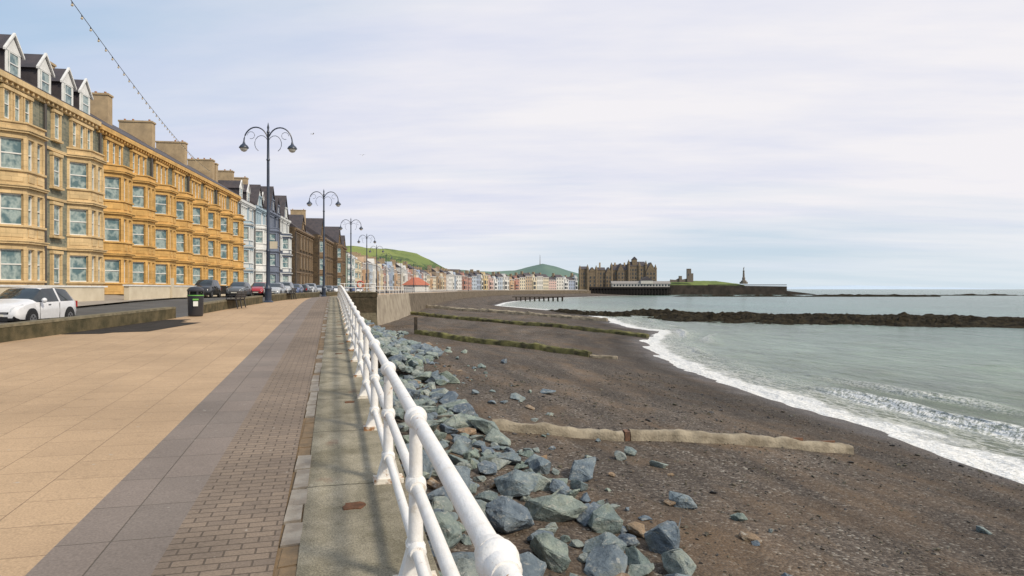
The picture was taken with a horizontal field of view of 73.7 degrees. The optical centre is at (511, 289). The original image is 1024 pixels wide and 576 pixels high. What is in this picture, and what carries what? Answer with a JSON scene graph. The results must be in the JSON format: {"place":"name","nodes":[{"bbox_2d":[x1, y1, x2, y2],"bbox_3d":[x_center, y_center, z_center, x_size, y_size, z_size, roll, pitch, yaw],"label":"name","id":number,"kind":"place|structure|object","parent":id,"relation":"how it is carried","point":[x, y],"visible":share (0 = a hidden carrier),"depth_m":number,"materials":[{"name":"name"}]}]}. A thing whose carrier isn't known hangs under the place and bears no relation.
{"place":"outdoors","nodes":[
{"label":"outdoors","id":0,"kind":"place"},
{"bbox_2d":[0,296,320,575],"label":"promenade paving","id":1,"kind":"structure","parent":0,"point":[89,423],"depth_m":9.51,"materials":[{"name":"stone"}]},
{"bbox_2d":[0,307,175,342],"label":"wall","id":2,"kind":"structure","parent":1,"relation":"on","point":[15,331],"depth_m":20.66,"materials":[{"name":"concrete"}]},
{"bbox_2d":[66,319,200,333],"bbox_3d":[-12.127,1.227,22.947,1.942,0.150,6.392,0,0,-1],"label":"tarmac patch","id":3,"kind":"object","parent":1,"relation":"on","point":[152,325],"visible":1,"depth_m":22.29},
{"bbox_2d":[25,297,320,575],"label":"grey paving band","id":4,"kind":"object","parent":1,"relation":"on","point":[130,522],"visible":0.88,"depth_m":5.88,"materials":[{"name":"stone"}]},
{"bbox_2d":[187,286,203,316],"bbox_3d":[-12.983,0.495,28.012,0.660,1.230,0.670,0,0,-15],"label":"litter bin","id":5,"kind":"object","parent":1,"relation":"on","point":[195,298],"visible":0.99,"depth_m":27.79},
{"bbox_2d":[203,296,262,313],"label":"wall","id":6,"kind":"structure","parent":1,"relation":"on","point":[215,305],"depth_m":33.44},
{"bbox_2d":[226,291,246,308],"bbox_3d":[-13.809,0.528,34.213,0.604,0.865,1.900,0,0,-8],"label":"park bench","id":7,"kind":"object","parent":1,"relation":"on","point":[241,295],"visible":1,"depth_m":33.88,"materials":[{"name":"black metal"}]},
{"bbox_2d":[239,123,296,302],"bbox_3d":[-14.991,-4.668,41.970,3.453,11.150,0.592,0,0,-6],"label":"street lamp","id":8,"kind":"object","parent":1,"relation":"on","point":[244,147],"visible":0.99,"depth_m":41.90,"materials":[{"name":"metal"}]},
{"bbox_2d":[272,292,319,301],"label":"wall","id":9,"kind":"structure","parent":1,"relation":"on","point":[280,296],"depth_m":52.19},
{"bbox_2d":[307,190,340,296],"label":"street lamp","id":10,"kind":"object","parent":1,"relation":"on","point":[337,204],"visible":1,"depth_m":69.92,"materials":[{"name":"metal"}]},
{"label":"street lamp","id":11,"kind":"object","parent":1,"relation":"on","visible":0},
{"bbox_2d":[71,0,209,171],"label":"festoon lights","id":12,"kind":"object","parent":11,"relation":"attached to","point":[91,29],"visible":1,"depth_m":31.31,"materials":[{"name":"black metal"}]},
{"bbox_2d":[0,291,444,323],"bbox_3d":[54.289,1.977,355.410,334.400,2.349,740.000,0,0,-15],"label":"road","id":13,"kind":"structure","parent":0,"point":[181,305],"depth_m":41.79,"materials":[{"name":"asphalt"}]},
{"bbox_2d":[0,287,77,322],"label":"parked car","id":14,"kind":"object","parent":13,"relation":"on","point":[18,304],"visible":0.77,"depth_m":26.31,"materials":[{"name":"white metal"}]},
{"bbox_2d":[194,279,220,297],"bbox_3d":[-29.042,-0.062,64.754,2.253,1.754,4.151,0,0,-15],"label":"parked car","id":15,"kind":"object","parent":13,"relation":"on","point":[211,287],"visible":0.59,"depth_m":64.02,"materials":[{"name":"black metal"}]},
{"bbox_2d":[225,282,251,297],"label":"parked car","id":16,"kind":"object","parent":13,"relation":"on","point":[233,288],"visible":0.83,"depth_m":66.85,"materials":[{"name":"grey metal"}]},
{"bbox_2d":[248,282,265,295],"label":"parked car","id":17,"kind":"object","parent":13,"relation":"on","point":[257,288],"visible":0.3,"depth_m":72.12,"materials":[{"name":"red metal"}]},
{"bbox_2d":[263,283,285,296],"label":"parked car","id":18,"kind":"object","parent":13,"relation":"on","point":[277,288],"visible":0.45,"depth_m":71.09,"materials":[{"name":"silver metal"}]},
{"bbox_2d":[278,282,294,292],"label":"parked car","id":19,"kind":"object","parent":13,"relation":"on","point":[289,285],"visible":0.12,"depth_m":78.24,"materials":[{"name":"silver metal"}]},
{"bbox_2d":[402,277,429,291],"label":"seafront shelter","id":20,"kind":"object","parent":13,"relation":"on","point":[419,283],"visible":0.82,"depth_m":347.12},
{"bbox_2d":[151,296,328,575],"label":"block paving band","id":21,"kind":"object","parent":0,"point":[231,524],"visible":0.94,"depth_m":5.90,"materials":[{"name":"brick"}]},
{"bbox_2d":[78,290,479,305],"bbox_3d":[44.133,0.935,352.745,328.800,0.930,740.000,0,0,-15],"label":"pavement","id":22,"kind":"structure","parent":0,"point":[113,298],"depth_m":50.15,"materials":[{"name":"concrete"}]},
{"bbox_2d":[0,285,107,307],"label":"garden wall","id":23,"kind":"structure","parent":22,"relation":"on","point":[86,293],"depth_m":43.48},
{"bbox_2d":[123,278,204,302],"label":"garden wall","id":24,"kind":"structure","parent":22,"relation":"on","point":[153,292],"depth_m":53.42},
{"bbox_2d":[205,286,262,297],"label":"iron railings","id":25,"kind":"object","parent":22,"relation":"on","point":[223,289],"visible":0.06,"depth_m":73.22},
{"bbox_2d":[272,296,330,575],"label":"edging stones","id":26,"kind":"object","parent":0,"point":[293,524],"visible":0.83,"depth_m":5.93,"materials":[{"name":"stone"}]},
{"bbox_2d":[378,291,459,294],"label":"promenade paving","id":27,"kind":"structure","parent":0,"point":[414,292],"depth_m":234.47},
{"bbox_2d":[339,219,362,291],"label":"street lamp","id":28,"kind":"object","parent":27,"relation":"on","point":[341,228],"visible":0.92,"depth_m":97.97,"materials":[{"name":"metal"}]},
{"bbox_2d":[357,235,375,291],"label":"street lamp","id":29,"kind":"object","parent":27,"relation":"on","point":[358,241],"visible":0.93,"depth_m":124.87,"materials":[{"name":"metal"}]},
{"bbox_2d":[346,246,508,275],"bbox_3d":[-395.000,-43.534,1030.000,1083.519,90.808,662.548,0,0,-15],"label":"hill","id":30,"kind":"structure","parent":0,"point":[416,259],"depth_m":990.66,"materials":[{"name":"green plant"}]},
{"bbox_2d":[0,0,1023,288],"label":"sky","id":31,"kind":"structure","parent":0,"point":[791,143],"materials":[{"name":"white"}]},
{"bbox_2d":[461,264,577,276],"bbox_3d":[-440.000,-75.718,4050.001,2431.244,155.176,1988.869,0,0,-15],"label":"hill","id":32,"kind":"structure","parent":0,"point":[548,270],"depth_m":3787.49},
{"bbox_2d":[370,293,1023,575],"bbox_3d":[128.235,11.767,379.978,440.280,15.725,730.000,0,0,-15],"label":"beach","id":33,"kind":"structure","parent":0,"point":[942,527],"depth_m":19.72,"materials":[{"name":"sand"}]},
{"bbox_2d":[347,292,377,315],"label":"stone bastion","id":34,"kind":"object","parent":33,"relation":"on","point":[364,302],"visible":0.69,"depth_m":68.49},
{"bbox_2d":[340,283,374,291],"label":"bastion railing","id":35,"kind":"object","parent":34,"relation":"on","point":[366,287],"visible":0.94,"depth_m":68.59,"materials":[{"name":"metal"}]},
{"bbox_2d":[360,313,376,325],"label":"beach steps","id":36,"kind":"structure","parent":33,"relation":"on","point":[372,317],"depth_m":67.76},
{"bbox_2d":[428,511,462,549],"bbox_3d":[-1.081,3.934,11.053,0.554,0.712,0.806,0,0,-15],"label":"boulder","id":37,"kind":"object","parent":33,"relation":"on","point":[450,527],"visible":0.54,"depth_m":10.88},
{"bbox_2d":[454,465,470,488],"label":"boulder","id":38,"kind":"object","parent":33,"relation":"on","point":[464,472],"visible":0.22,"depth_m":14.09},
{"bbox_2d":[456,558,478,575],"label":"boulder","id":39,"kind":"object","parent":33,"relation":"on","point":[466,567],"visible":0.53,"depth_m":9.43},
{"bbox_2d":[377,290,604,325],"bbox_3d":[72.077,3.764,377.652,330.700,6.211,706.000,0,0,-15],"label":"sea wall","id":40,"kind":"structure","parent":33,"relation":"on","point":[392,307],"depth_m":129.53,"materials":[{"name":"concrete"}]},
{"bbox_2d":[296,296,439,575],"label":"promenade coping","id":41,"kind":"object","parent":40,"relation":"on","point":[369,538],"visible":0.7,"depth_m":5.85,"materials":[{"name":"concrete"}]},
{"bbox_2d":[335,317,365,509],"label":"old post sockets","id":42,"kind":"object","parent":41,"relation":"on","point":[354,505],"visible":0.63,"depth_m":5.48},
{"bbox_2d":[337,285,522,575],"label":"promenade railing","id":43,"kind":"object","parent":41,"relation":"on","point":[495,554],"visible":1,"depth_m":4.05,"materials":[{"name":"metal"}]},
{"bbox_2d":[375,286,455,294],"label":"promenade railing","id":44,"kind":"object","parent":40,"relation":"on","point":[422,290],"visible":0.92,"depth_m":142.79,"materials":[{"name":"metal"}]},
{"bbox_2d":[414,317,591,356],"bbox_3d":[-1.604,4.369,62.089,19.931,3.197,0.797,0,0,36],"label":"timber groyne","id":45,"kind":"object","parent":33,"relation":"on","point":[553,349],"visible":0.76,"depth_m":61.10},
{"bbox_2d":[485,495,533,533],"bbox_3d":[-0.012,4.159,12.314,0.715,0.803,0.831,0,0,43],"label":"boulder","id":46,"kind":"object","parent":33,"relation":"on","point":[505,514],"visible":0.91,"depth_m":12.12,"materials":[{"name":"stone"}]},
{"bbox_2d":[494,469,538,496],"bbox_3d":[0.112,4.200,14.667,0.868,0.598,1.246,0,0,-15],"label":"boulder","id":47,"kind":"object","parent":33,"relation":"on","point":[515,483],"visible":0.94,"depth_m":14.46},
{"bbox_2d":[426,305,607,320],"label":"timber groyne","id":48,"kind":"object","parent":33,"relation":"on","point":[519,312],"visible":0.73,"depth_m":138.20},
{"bbox_2d":[410,311,649,337],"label":"timber groyne","id":49,"kind":"object","parent":33,"relation":"on","point":[612,331],"visible":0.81,"depth_m":95.37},
{"bbox_2d":[519,552,546,575],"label":"boulder","id":50,"kind":"object","parent":33,"relation":"on","point":[532,564],"visible":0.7,"depth_m":9.68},
{"bbox_2d":[528,457,550,473],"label":"boulder","id":51,"kind":"object","parent":33,"relation":"on","point":[541,465],"visible":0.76,"depth_m":16.77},
{"bbox_2d":[529,532,570,572],"bbox_3d":[0.640,4.198,10.899,0.481,0.532,1.027,0,0,-15],"label":"boulder","id":52,"kind":"object","parent":33,"relation":"on","point":[550,550],"visible":0.87,"depth_m":10.67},
{"bbox_2d":[524,485,587,521],"bbox_3d":[0.802,4.181,13.198,1.360,0.733,0.672,0,0,-4],"label":"boulder","id":53,"kind":"object","parent":33,"relation":"on","point":[554,507],"visible":0.81,"depth_m":13.01,"materials":[{"name":"stone"}]},
{"bbox_2d":[492,419,623,441],"bbox_3d":[1.506,4.687,22.256,4.320,0.982,0.478,0,0,-3],"label":"concrete groyne","id":54,"kind":"object","parent":33,"relation":"on","point":[545,428],"visible":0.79,"depth_m":22.06,"materials":[{"name":"concrete"}]},
{"bbox_2d":[569,456,595,481],"bbox_3d":[1.757,4.518,16.907,0.640,0.716,1.036,0,0,14],"label":"boulder","id":55,"kind":"object","parent":33,"relation":"on","point":[582,470],"visible":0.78,"depth_m":16.60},
{"bbox_2d":[590,354,617,358],"bbox_3d":[7.498,5.649,55.931,2.279,0.559,0.467,0,0,17],"label":"concrete groyne","id":56,"kind":"object","parent":33,"relation":"on","point":[604,356],"visible":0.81,"depth_m":55.74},
{"bbox_2d":[583,543,627,575],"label":"boulder","id":57,"kind":"object","parent":33,"relation":"on","point":[607,560],"visible":0.99,"depth_m":10.75,"materials":[{"name":"stone"}]},
{"bbox_2d":[588,503,622,533],"bbox_3d":[1.714,4.413,12.921,0.574,0.664,0.663,0,0,-15],"label":"boulder","id":58,"kind":"object","parent":33,"relation":"on","point":[603,518],"visible":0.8,"depth_m":12.69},
{"bbox_2d":[644,518,680,553],"bbox_3d":[2.776,4.363,12.121,0.668,0.713,0.750,0,0,41],"label":"boulder","id":59,"kind":"object","parent":33,"relation":"on","point":[660,538],"visible":0.84,"depth_m":11.85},
{"bbox_2d":[363,319,991,575],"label":"rock armour","id":60,"kind":"object","parent":33,"relation":"on","point":[463,423],"visible":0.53,"depth_m":18.30,"materials":[{"name":"stone"}]},
{"bbox_2d":[661,548,695,575],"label":"boulder","id":61,"kind":"object","parent":33,"relation":"on","point":[679,560],"visible":0.94,"depth_m":10.79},
{"bbox_2d":[669,491,697,508],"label":"boulder","id":62,"kind":"object","parent":33,"relation":"on","point":[681,500],"visible":0.79,"depth_m":14.83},
{"bbox_2d":[380,363,1023,575],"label":"beach pebbles","id":63,"kind":"object","parent":33,"relation":"on","point":[739,510],"visible":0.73,"depth_m":20.79,"materials":[{"name":"stone"}]},
{"bbox_2d":[623,429,853,454],"bbox_3d":[7.716,5.284,23.117,8.227,1.381,0.531,0,0,-9],"label":"concrete groyne","id":64,"kind":"object","parent":33,"relation":"on","point":[798,443],"visible":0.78,"depth_m":22.88,"materials":[{"name":"concrete"}]},
{"bbox_2d":[670,281,743,285],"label":"headland","id":65,"kind":"structure","parent":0,"point":[705,283],"depth_m":781.58,"materials":[{"name":"green plant"}]},
{"bbox_2d":[670,269,692,281],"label":"castle ruin","id":66,"kind":"object","parent":65,"relation":"on","point":[689,276],"visible":0.99,"depth_m":775.00,"materials":[{"name":"stone"}]},
{"bbox_2d":[495,289,1023,483],"bbox_3d":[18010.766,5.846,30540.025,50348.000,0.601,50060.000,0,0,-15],"label":"sea","id":67,"kind":"structure","parent":0,"point":[954,394],"depth_m":58.81,"materials":[{"name":"liquid"}]},
{"bbox_2d":[589,277,672,294],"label":"pier","id":68,"kind":"structure","parent":67,"relation":"in","point":[645,286],"depth_m":678.90,"materials":[{"name":"metal"}]},
{"bbox_2d":[669,285,815,294],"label":"harbour wall","id":69,"kind":"structure","parent":67,"relation":"in","point":[720,290],"depth_m":745.00,"materials":[{"name":"stone"}]},
{"bbox_2d":[547,308,1023,327],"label":"rock reef","id":70,"kind":"object","parent":67,"relation":"in","point":[903,319],"visible":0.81,"depth_m":127.98},
{"bbox_2d":[675,294,940,296],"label":"rock reef","id":71,"kind":"object","parent":67,"relation":"in","point":[845,295],"visible":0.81,"depth_m":551.57},
{"bbox_2d":[823,294,1023,295],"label":"rock reef","id":72,"kind":"object","parent":67,"relation":"in","point":[946,295],"visible":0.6,"depth_m":646.46},
{"bbox_2d":[787,285,982,288],"bbox_3d":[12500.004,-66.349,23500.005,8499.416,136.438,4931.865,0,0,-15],"label":"distant hills","id":73,"kind":"structure","parent":0,"point":[861,287],"depth_m":22684.02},
{"bbox_3d":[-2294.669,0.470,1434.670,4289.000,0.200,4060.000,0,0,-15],"label":"land","id":74,"kind":"structure","parent":0,"visible":0},
{"bbox_2d":[0,33,49,284],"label":"terraced house","id":75,"kind":"structure","parent":74,"relation":"on","point":[23,176],"depth_m":43.56,"materials":[{"name":"yellow stone"}]},
{"bbox_2d":[21,53,107,285],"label":"terraced house","id":76,"kind":"structure","parent":74,"relation":"on","point":[75,162],"depth_m":51.22,"materials":[{"name":"yellow stone"}]},
{"bbox_2d":[90,91,158,304],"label":"terraced house","id":77,"kind":"structure","parent":74,"relation":"on","point":[130,221],"depth_m":59.46,"materials":[{"name":"yellow stone"}]},
{"bbox_2d":[112,119,195,285],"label":"terraced house","id":78,"kind":"structure","parent":74,"relation":"on","point":[174,253],"depth_m":72.00,"materials":[{"name":"yellow stone"}]},
{"bbox_2d":[155,140,222,285],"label":"terraced house","id":79,"kind":"structure","parent":74,"relation":"on","point":[206,234],"depth_m":83.40,"materials":[{"name":"yellow stone"}]},
{"bbox_2d":[187,158,245,296],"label":"terraced house","id":80,"kind":"structure","parent":74,"relation":"on","point":[232,261],"depth_m":94.82,"materials":[{"name":"yellow stone"}]},
{"bbox_2d":[215,163,255,285],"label":"terraced house","id":81,"kind":"structure","parent":74,"relation":"on","point":[246,207],"depth_m":101.27,"materials":[{"name":"paint"}]},
{"bbox_2d":[218,169,266,282],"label":"terraced house","id":82,"kind":"structure","parent":74,"relation":"on","point":[257,199],"depth_m":110.11,"materials":[{"name":"paint"}]},
{"bbox_2d":[234,176,280,282],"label":"terraced house","id":83,"kind":"structure","parent":74,"relation":"on","point":[275,214],"depth_m":120.39,"materials":[{"name":"paint"}]},
{"bbox_2d":[276,195,292,281],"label":"terraced house","id":84,"kind":"structure","parent":74,"relation":"on","point":[285,250],"depth_m":131.99,"materials":[{"name":"paint"}]},
{"bbox_2d":[289,214,314,283],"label":"building","id":85,"kind":"structure","parent":74,"relation":"on","point":[302,256],"depth_m":146.49,"materials":[{"name":"stone"}]},
{"bbox_2d":[290,209,333,293],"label":"building","id":86,"kind":"structure","parent":74,"relation":"on","point":[314,226],"depth_m":165.85,"materials":[{"name":"stone"}]},
{"bbox_2d":[325,226,346,286],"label":"building","id":87,"kind":"structure","parent":74,"relation":"on","point":[335,236],"depth_m":193.90,"materials":[{"name":"stone"}]},
{"bbox_2d":[346,251,355,286],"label":"terraced house","id":88,"kind":"structure","parent":74,"relation":"on","point":[348,268],"depth_m":219.46,"materials":[{"name":"paint"}]},
{"bbox_2d":[348,252,365,289],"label":"terraced house","id":89,"kind":"structure","parent":74,"relation":"on","point":[361,259],"depth_m":291.53,"materials":[{"name":"paint"}]},
{"bbox_2d":[355,258,361,286],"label":"terraced house","id":90,"kind":"structure","parent":74,"relation":"on","point":[358,270],"depth_m":241.18,"materials":[{"name":"paint"}]},
{"bbox_2d":[354,252,369,289],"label":"terraced house","id":91,"kind":"structure","parent":74,"relation":"on","point":[368,271],"depth_m":299.80,"materials":[{"name":"paint"}]},
{"bbox_2d":[358,253,372,289],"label":"terraced house","id":92,"kind":"structure","parent":74,"relation":"on","point":[371,270],"depth_m":314.66,"materials":[{"name":"paint"}]},
{"bbox_2d":[361,255,375,289],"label":"terraced house","id":93,"kind":"structure","parent":74,"relation":"on","point":[374,269],"depth_m":320.28,"materials":[{"name":"paint"}]},
{"bbox_2d":[378,264,383,289],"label":"terraced house","id":94,"kind":"structure","parent":74,"relation":"on","point":[381,278],"depth_m":343.46,"materials":[{"name":"paint"}]},
{"bbox_2d":[379,258,393,291],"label":"terraced house","id":95,"kind":"structure","parent":74,"relation":"on","point":[392,271],"depth_m":380.00,"materials":[{"name":"paint"}]},
{"bbox_2d":[390,260,404,289],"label":"terraced house","id":96,"kind":"structure","parent":74,"relation":"on","point":[400,267],"depth_m":404.69,"materials":[{"name":"paint"}]},
{"bbox_2d":[426,265,438,289],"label":"terraced house","id":97,"kind":"structure","parent":74,"relation":"on","point":[434,271],"depth_m":500.01,"materials":[{"name":"paint"}]},
{"bbox_2d":[455,272,461,289],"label":"terraced house","id":98,"kind":"structure","parent":74,"relation":"on","point":[459,281],"depth_m":564.32,"materials":[{"name":"paint"}]},
{"bbox_2d":[455,270,466,289],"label":"terraced house","id":99,"kind":"structure","parent":74,"relation":"on","point":[464,281],"depth_m":570.27,"materials":[{"name":"paint"}]},
{"bbox_2d":[465,270,476,289],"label":"terraced house","id":100,"kind":"structure","parent":74,"relation":"on","point":[474,281],"depth_m":588.73,"materials":[{"name":"paint"}]},
{"bbox_2d":[470,269,480,290],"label":"terraced house","id":101,"kind":"structure","parent":74,"relation":"on","point":[477,274],"depth_m":595.76,"materials":[{"name":"paint"}]},
{"bbox_2d":[476,270,487,290],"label":"terraced house","id":102,"kind":"structure","parent":74,"relation":"on","point":[485,280],"depth_m":605.22,"materials":[{"name":"paint"}]},
{"bbox_2d":[488,274,492,290],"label":"terraced house","id":103,"kind":"structure","parent":74,"relation":"on","point":[490,282],"depth_m":612.28,"materials":[{"name":"paint"}]},
{"bbox_2d":[491,272,502,290],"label":"terraced house","id":104,"kind":"structure","parent":74,"relation":"on","point":[499,277],"depth_m":627.41,"materials":[{"name":"paint"}]},
{"bbox_2d":[497,272,508,290],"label":"terraced house","id":105,"kind":"structure","parent":74,"relation":"on","point":[505,282],"depth_m":634.12,"materials":[{"name":"paint"}]},
{"bbox_2d":[509,274,519,290],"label":"terraced house","id":106,"kind":"structure","parent":74,"relation":"on","point":[516,283],"depth_m":646.64,"materials":[{"name":"paint"}]},
{"bbox_2d":[515,272,525,290],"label":"terraced house","id":107,"kind":"structure","parent":74,"relation":"on","point":[522,281],"depth_m":652.16,"materials":[{"name":"paint"}]},
{"bbox_2d":[520,271,531,289],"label":"terraced house","id":108,"kind":"structure","parent":74,"relation":"on","point":[528,281],"depth_m":657.84,"materials":[{"name":"paint"}]},
{"bbox_2d":[529,272,536,289],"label":"terraced house","id":109,"kind":"structure","parent":74,"relation":"on","point":[534,282],"depth_m":662.50,"materials":[{"name":"paint"}]},
{"bbox_2d":[532,272,542,289],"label":"terraced house","id":110,"kind":"structure","parent":74,"relation":"on","point":[539,281],"depth_m":669.27,"materials":[{"name":"paint"}]},
{"bbox_2d":[539,273,548,289],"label":"terraced house","id":111,"kind":"structure","parent":74,"relation":"on","point":[545,282],"depth_m":674.45,"materials":[{"name":"paint"}]},
{"bbox_2d":[549,277,555,289],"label":"terraced house","id":112,"kind":"structure","parent":74,"relation":"on","point":[552,283],"depth_m":679.53,"materials":[{"name":"paint"}]},
{"bbox_2d":[551,273,562,289],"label":"terraced house","id":113,"kind":"structure","parent":74,"relation":"on","point":[559,282],"depth_m":685.05,"materials":[{"name":"paint"}]},
{"bbox_2d":[562,276,568,289],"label":"terraced house","id":114,"kind":"structure","parent":74,"relation":"on","point":[565,283],"depth_m":689.07,"materials":[{"name":"paint"}]},
{"bbox_2d":[564,275,574,289],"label":"terraced house","id":115,"kind":"structure","parent":74,"relation":"on","point":[571,283],"depth_m":695.53,"materials":[{"name":"paint"}]},
{"bbox_2d":[578,257,656,289],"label":"gothic college","id":116,"kind":"structure","parent":74,"relation":"on","point":[632,270],"depth_m":713.42,"materials":[{"name":"stone"}]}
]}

